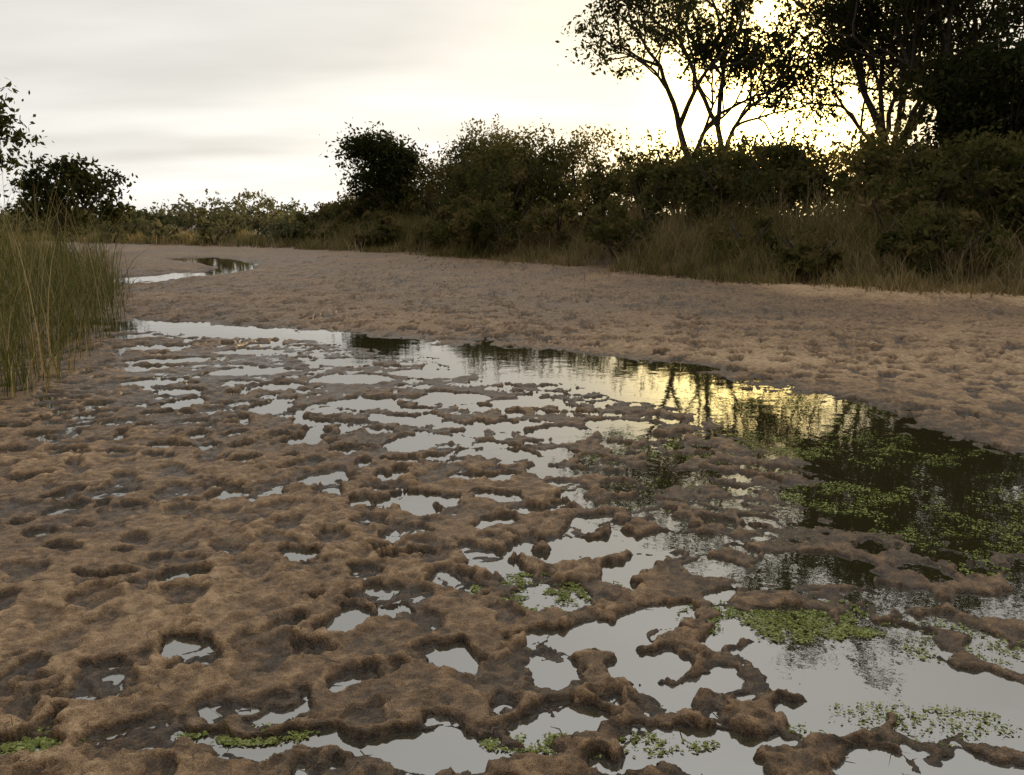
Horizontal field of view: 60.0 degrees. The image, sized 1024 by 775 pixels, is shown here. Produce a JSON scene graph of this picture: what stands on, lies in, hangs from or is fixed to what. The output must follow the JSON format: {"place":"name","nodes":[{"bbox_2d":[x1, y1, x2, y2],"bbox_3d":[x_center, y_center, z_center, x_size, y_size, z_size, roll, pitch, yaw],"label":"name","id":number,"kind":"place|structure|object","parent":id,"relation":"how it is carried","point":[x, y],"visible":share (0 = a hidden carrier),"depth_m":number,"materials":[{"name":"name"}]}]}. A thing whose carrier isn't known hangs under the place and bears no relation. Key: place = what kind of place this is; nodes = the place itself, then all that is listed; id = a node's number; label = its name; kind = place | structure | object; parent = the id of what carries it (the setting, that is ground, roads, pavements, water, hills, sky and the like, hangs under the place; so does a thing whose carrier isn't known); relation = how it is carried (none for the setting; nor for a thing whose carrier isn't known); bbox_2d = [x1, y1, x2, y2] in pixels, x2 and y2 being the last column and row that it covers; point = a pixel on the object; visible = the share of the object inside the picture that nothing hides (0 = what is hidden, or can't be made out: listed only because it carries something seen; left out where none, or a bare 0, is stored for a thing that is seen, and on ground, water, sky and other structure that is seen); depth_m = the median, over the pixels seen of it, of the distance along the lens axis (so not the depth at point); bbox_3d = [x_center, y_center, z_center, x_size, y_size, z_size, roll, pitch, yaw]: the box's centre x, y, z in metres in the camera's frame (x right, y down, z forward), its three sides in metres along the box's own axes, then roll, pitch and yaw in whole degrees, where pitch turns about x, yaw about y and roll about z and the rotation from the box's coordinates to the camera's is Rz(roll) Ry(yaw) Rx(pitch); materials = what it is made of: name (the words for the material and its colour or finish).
{"place":"outdoors","nodes":[
{"label":"outdoors","id":0,"kind":"place"},
{"bbox_2d":[13,257,282,336],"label":"shallow river water","id":1,"kind":"structure","parent":0,"point":[227,265],"depth_m":21.96,"materials":[{"name":"grey liquid"}]},
{"bbox_2d":[0,361,1023,757],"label":"plants","id":2,"kind":"object","parent":1,"relation":"on","point":[46,741],"visible":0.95,"depth_m":3.33,"materials":[{"name":"green plant"}]},
{"bbox_2d":[0,214,1023,774],"bbox_3d":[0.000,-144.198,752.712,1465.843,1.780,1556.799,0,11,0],"label":"sandy riverbed ground","id":3,"kind":"structure","parent":0,"point":[448,400],"depth_m":4.39,"materials":[{"name":"brown soil"}]},
{"bbox_2d":[0,77,53,197],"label":"tree","id":4,"kind":"object","parent":3,"relation":"on","point":[5,121],"visible":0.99,"depth_m":27.65,"materials":[{"name":"green plant"}]},
{"bbox_2d":[0,147,149,249],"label":"bank tree","id":5,"kind":"object","parent":3,"relation":"on","point":[83,179],"visible":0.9,"depth_m":35.61,"materials":[{"name":"green plant"}]},
{"bbox_2d":[0,150,168,401],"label":"reed bed","id":6,"kind":"object","parent":3,"relation":"on","point":[57,278],"visible":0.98,"depth_m":11.12,"materials":[{"name":"green plant"}]},
{"bbox_2d":[0,188,544,245],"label":"distant bush line","id":7,"kind":"object","parent":3,"relation":"on","point":[239,217],"visible":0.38,"depth_m":60.09,"materials":[{"name":"green plant"}]},
{"bbox_2d":[318,117,438,220],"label":"rounded fig tree","id":8,"kind":"object","parent":3,"relation":"on","point":[385,162],"visible":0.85,"depth_m":41.72,"materials":[{"name":"green plant"}]},
{"bbox_2d":[11,439,951,747],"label":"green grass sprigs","id":9,"kind":"object","parent":3,"relation":"on","point":[865,725],"depth_m":2.60,"materials":[{"name":"green plant"}]},
{"bbox_2d":[0,375,1012,774],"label":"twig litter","id":10,"kind":"object","parent":3,"relation":"on","point":[390,633],"visible":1,"depth_m":3.16,"materials":[{"name":"brown wood"}]},
{"bbox_2d":[1,171,1023,297],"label":"bank grass","id":11,"kind":"structure","parent":3,"relation":"on","point":[896,276],"depth_m":21.68,"materials":[{"name":"green plant"}]},
{"bbox_2d":[275,112,1023,279],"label":"riverbank thicket","id":12,"kind":"object","parent":3,"relation":"on","point":[504,177],"visible":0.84,"depth_m":24.61,"materials":[{"name":"green plant"}]},
{"bbox_2d":[555,0,841,156],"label":"riverine tree","id":13,"kind":"object","parent":3,"relation":"on","point":[711,47],"visible":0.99,"depth_m":30.24,"materials":[{"name":"green plant"}]},
{"bbox_2d":[593,0,877,157],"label":"riverine tree","id":14,"kind":"object","parent":3,"relation":"on","point":[785,64],"visible":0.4,"depth_m":32.97,"materials":[{"name":"green plant"}]},
{"bbox_2d":[703,0,988,146],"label":"riverine tree","id":15,"kind":"object","parent":3,"relation":"on","point":[850,115],"visible":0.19,"depth_m":34.50,"materials":[{"name":"green plant"}]},
{"bbox_2d":[748,0,1023,110],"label":"riverine tree","id":16,"kind":"object","parent":3,"relation":"on","point":[909,14],"visible":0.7,"depth_m":27.76,"materials":[{"name":"green plant"}]},
{"bbox_2d":[774,0,1023,142],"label":"riverine tree","id":17,"kind":"object","parent":3,"relation":"on","point":[1003,10],"visible":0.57,"depth_m":25.84,"materials":[{"name":"green plant"}]},
{"bbox_2d":[794,0,1019,141],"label":"riverine tree","id":18,"kind":"object","parent":3,"relation":"on","point":[872,110],"visible":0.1,"depth_m":29.49,"materials":[{"name":"green plant"}]},
{"bbox_2d":[796,0,1023,146],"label":"riverine tree","id":19,"kind":"object","parent":3,"relation":"on","point":[947,34],"visible":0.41,"depth_m":27.86,"materials":[{"name":"green plant"}]},
{"bbox_2d":[858,35,1023,161],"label":"riverine tree","id":20,"kind":"object","parent":3,"relation":"on","point":[942,81],"visible":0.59,"depth_m":23.99,"materials":[{"name":"green plant"}]},
{"bbox_2d":[868,0,1021,73],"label":"riverine tree","id":21,"kind":"object","parent":3,"relation":"on","point":[957,38],"visible":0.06,"depth_m":32.25,"materials":[{"name":"green plant"}]},
{"bbox_2d":[904,13,1023,156],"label":"riverine tree","id":22,"kind":"object","parent":3,"relation":"on","point":[1015,77],"visible":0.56,"depth_m":23.08,"materials":[{"name":"green plant"}]},
{"bbox_2d":[961,40,1023,132],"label":"riverine tree","id":23,"kind":"object","parent":3,"relation":"on","point":[1007,45],"visible":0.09,"depth_m":24.27,"materials":[{"name":"green plant"}]},
{"bbox_2d":[0,0,1023,216],"label":"sky","id":24,"kind":"structure","parent":0,"point":[186,97],"materials":[{"name":"white"}]}
]}

